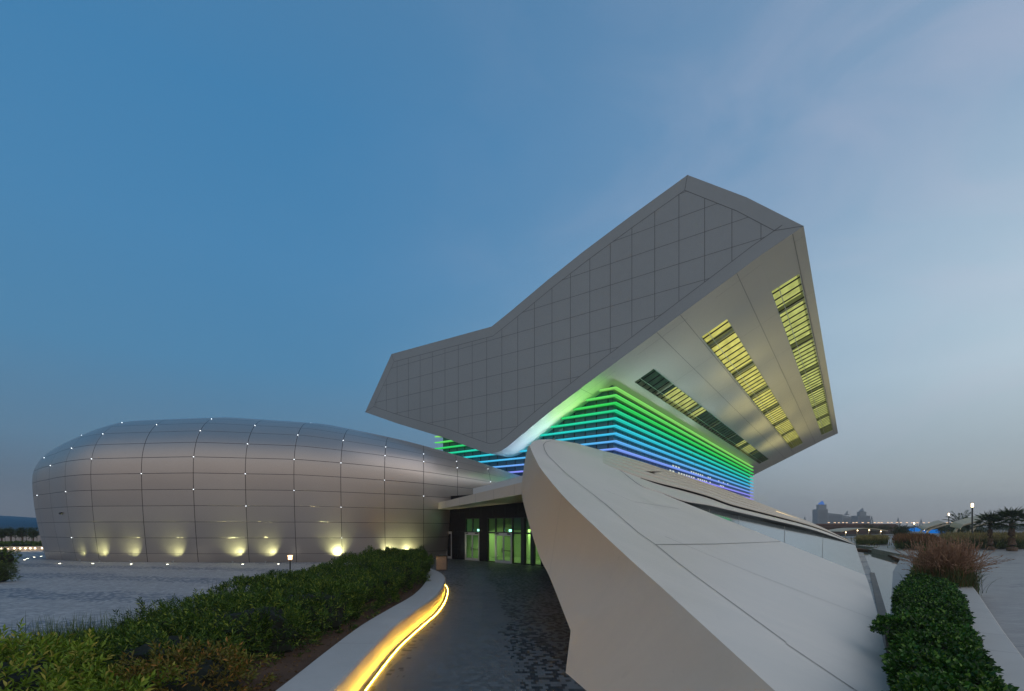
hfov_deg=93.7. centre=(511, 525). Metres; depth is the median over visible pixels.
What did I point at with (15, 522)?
blue hall
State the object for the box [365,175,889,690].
library building
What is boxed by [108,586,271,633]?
shrub
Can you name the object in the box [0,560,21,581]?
shrub
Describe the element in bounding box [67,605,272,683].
shrub
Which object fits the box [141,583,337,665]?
shrub
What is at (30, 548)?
retaining wall
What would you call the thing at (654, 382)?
soffit window
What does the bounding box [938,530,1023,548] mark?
grass bed
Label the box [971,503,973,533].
lamp post
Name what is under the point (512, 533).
window
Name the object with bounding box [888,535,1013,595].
fountain grass
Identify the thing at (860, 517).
tower
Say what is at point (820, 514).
tower
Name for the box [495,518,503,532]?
window
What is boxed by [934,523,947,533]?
tree
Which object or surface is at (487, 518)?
window
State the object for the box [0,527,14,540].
tree
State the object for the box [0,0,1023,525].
sky
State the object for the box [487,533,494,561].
window
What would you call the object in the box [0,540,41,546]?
hedge
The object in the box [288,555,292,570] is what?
path lamp
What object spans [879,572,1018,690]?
hedge
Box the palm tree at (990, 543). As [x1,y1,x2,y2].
[973,509,1007,549]
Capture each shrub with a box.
[0,546,22,564]
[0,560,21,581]
[0,617,125,690]
[0,630,117,672]
[0,661,185,690]
[57,608,188,664]
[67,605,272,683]
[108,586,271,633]
[109,635,277,690]
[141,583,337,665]
[233,572,379,635]
[868,611,921,636]
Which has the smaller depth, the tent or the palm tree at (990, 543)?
the palm tree at (990, 543)
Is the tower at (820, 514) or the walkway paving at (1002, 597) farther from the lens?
the tower at (820, 514)
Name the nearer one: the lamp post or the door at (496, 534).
the door at (496, 534)
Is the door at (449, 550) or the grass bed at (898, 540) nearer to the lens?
the door at (449, 550)
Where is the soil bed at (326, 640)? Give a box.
[67,576,426,690]
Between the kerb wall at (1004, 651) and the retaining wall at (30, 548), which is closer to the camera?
the kerb wall at (1004, 651)
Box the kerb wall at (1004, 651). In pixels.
[957,586,1023,690]
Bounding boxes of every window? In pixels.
[465,518,471,531]
[472,518,478,531]
[487,518,494,532]
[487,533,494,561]
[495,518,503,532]
[512,517,520,532]
[512,533,520,563]
[525,533,530,564]
[534,542,540,565]
[635,369,767,463]
[701,319,802,448]
[771,274,832,434]
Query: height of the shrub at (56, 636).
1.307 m
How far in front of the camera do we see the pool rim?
31.95 m
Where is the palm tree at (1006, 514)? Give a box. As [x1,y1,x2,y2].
[987,506,1023,550]
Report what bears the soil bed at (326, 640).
on the plaza paving at (42, 587)
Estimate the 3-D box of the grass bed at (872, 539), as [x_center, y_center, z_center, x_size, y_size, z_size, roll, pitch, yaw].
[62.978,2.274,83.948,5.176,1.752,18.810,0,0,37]
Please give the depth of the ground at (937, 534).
235.84 m
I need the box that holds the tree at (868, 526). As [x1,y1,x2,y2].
[858,523,879,533]
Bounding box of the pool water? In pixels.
[858,551,898,614]
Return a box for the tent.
[909,528,924,531]
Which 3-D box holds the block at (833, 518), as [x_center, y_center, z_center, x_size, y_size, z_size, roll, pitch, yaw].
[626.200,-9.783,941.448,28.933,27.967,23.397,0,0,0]
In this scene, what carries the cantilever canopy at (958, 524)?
on the walkway paving at (1002, 597)
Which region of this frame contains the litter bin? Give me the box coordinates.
[435,555,446,569]
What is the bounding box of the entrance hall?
[438,471,662,565]
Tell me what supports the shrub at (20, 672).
on the soil bed at (326, 640)
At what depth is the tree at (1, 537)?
77.80 m
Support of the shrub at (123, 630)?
on the soil bed at (326, 640)
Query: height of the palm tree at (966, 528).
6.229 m
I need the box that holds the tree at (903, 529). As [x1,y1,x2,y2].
[889,524,912,534]
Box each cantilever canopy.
[918,520,948,533]
[950,513,988,532]
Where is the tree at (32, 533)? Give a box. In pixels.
[25,527,38,540]
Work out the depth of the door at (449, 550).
46.10 m
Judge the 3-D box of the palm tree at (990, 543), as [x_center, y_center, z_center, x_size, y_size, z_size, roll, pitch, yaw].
[61.671,0.539,61.934,3.716,5.394,3.822,0,0,0]
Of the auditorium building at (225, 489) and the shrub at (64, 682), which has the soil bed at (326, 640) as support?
the shrub at (64, 682)
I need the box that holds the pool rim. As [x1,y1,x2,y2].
[868,549,912,614]
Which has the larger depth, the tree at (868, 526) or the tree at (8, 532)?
the tree at (868, 526)
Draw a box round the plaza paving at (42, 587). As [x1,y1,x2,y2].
[0,543,877,690]
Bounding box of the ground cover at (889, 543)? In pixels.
[845,537,1022,548]
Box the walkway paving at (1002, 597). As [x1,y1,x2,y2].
[841,536,1023,657]
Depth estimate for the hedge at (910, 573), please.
23.92 m
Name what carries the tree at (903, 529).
on the walkway paving at (1002, 597)
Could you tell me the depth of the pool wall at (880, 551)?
52.81 m
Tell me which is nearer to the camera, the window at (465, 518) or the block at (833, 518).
the window at (465, 518)
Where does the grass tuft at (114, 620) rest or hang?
on the soil bed at (326, 640)
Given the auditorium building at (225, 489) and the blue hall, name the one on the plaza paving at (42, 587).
the auditorium building at (225, 489)
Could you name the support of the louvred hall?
on the ground at (937, 534)
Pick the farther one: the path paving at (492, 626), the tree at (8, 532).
the tree at (8, 532)
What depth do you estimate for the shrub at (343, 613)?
12.83 m
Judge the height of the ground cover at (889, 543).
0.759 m
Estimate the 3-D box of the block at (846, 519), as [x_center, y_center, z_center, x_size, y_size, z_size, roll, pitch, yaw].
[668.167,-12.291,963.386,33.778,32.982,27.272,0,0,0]
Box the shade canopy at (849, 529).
[829,528,887,534]
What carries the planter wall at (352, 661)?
on the plaza paving at (42, 587)
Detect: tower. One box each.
[812,501,827,523]
[851,508,869,523]
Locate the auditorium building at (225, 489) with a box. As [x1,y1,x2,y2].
[32,417,518,562]
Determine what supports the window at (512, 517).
in the entrance hall
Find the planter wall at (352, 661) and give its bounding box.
[276,569,447,690]
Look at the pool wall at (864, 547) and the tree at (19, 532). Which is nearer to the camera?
the pool wall at (864, 547)
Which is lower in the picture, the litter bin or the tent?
the litter bin
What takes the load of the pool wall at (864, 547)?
on the walkway paving at (1002, 597)
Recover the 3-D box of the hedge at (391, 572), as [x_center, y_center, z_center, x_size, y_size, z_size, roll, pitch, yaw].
[-6.580,2.085,21.404,5.661,2.190,16.074,0,0,0]
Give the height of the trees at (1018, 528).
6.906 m
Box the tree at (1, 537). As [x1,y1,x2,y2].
[0,527,4,540]
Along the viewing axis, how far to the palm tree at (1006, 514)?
59.73 m
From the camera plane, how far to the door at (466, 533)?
43.62 m
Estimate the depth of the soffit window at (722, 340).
65.60 m
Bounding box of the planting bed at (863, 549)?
[856,548,913,652]
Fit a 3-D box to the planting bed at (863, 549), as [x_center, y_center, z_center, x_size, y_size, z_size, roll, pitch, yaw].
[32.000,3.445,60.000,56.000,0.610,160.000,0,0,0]
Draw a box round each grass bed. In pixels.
[855,534,889,543]
[890,532,940,549]
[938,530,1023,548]
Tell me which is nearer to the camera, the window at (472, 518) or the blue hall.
the window at (472, 518)
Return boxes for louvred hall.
[816,524,897,534]
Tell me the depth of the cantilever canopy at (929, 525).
109.92 m
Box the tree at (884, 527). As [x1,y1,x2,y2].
[877,524,889,534]
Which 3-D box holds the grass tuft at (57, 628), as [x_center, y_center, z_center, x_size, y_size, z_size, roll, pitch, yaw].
[-9.898,2.496,10.511,3.926,1.208,3.258,0,0,0]
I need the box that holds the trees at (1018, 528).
[899,524,1023,530]
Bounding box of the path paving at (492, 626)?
[360,558,585,690]
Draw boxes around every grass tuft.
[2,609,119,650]
[36,597,183,635]
[123,592,198,617]
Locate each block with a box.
[828,513,842,523]
[843,511,850,523]
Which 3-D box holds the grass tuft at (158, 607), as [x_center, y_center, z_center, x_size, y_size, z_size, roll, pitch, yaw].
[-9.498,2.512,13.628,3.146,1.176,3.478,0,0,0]
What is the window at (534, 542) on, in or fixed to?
in the entrance hall
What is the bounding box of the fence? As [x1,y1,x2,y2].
[0,535,40,543]
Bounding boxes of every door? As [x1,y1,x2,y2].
[446,531,451,558]
[465,532,478,560]
[495,533,512,563]
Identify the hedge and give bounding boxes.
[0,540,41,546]
[198,545,434,619]
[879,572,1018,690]
[904,546,935,576]
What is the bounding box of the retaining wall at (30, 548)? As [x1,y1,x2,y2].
[1,546,43,550]
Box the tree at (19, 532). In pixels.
[13,526,29,539]
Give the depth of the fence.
83.97 m
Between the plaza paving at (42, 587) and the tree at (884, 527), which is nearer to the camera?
the plaza paving at (42, 587)
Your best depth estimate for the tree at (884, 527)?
154.59 m
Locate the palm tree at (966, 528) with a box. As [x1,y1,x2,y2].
[940,510,983,533]
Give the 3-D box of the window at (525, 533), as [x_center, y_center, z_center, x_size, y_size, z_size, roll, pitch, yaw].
[1.316,1.915,38.753,0.120,2.530,0.714,0,0,-44]
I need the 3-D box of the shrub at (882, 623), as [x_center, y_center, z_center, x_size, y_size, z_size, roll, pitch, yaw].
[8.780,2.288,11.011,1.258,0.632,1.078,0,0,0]
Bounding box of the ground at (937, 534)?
[25,526,1023,535]
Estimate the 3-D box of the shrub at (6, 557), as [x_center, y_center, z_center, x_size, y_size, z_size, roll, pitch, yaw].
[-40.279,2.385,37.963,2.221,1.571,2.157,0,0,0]
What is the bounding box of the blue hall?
[0,516,37,532]
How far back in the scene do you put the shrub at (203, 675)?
7.58 m
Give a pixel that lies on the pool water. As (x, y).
(882, 568)
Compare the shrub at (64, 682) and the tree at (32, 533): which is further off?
the tree at (32, 533)
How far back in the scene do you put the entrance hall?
42.63 m
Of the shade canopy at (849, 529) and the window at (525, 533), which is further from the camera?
the shade canopy at (849, 529)
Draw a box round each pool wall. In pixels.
[855,545,877,548]
[871,548,911,557]

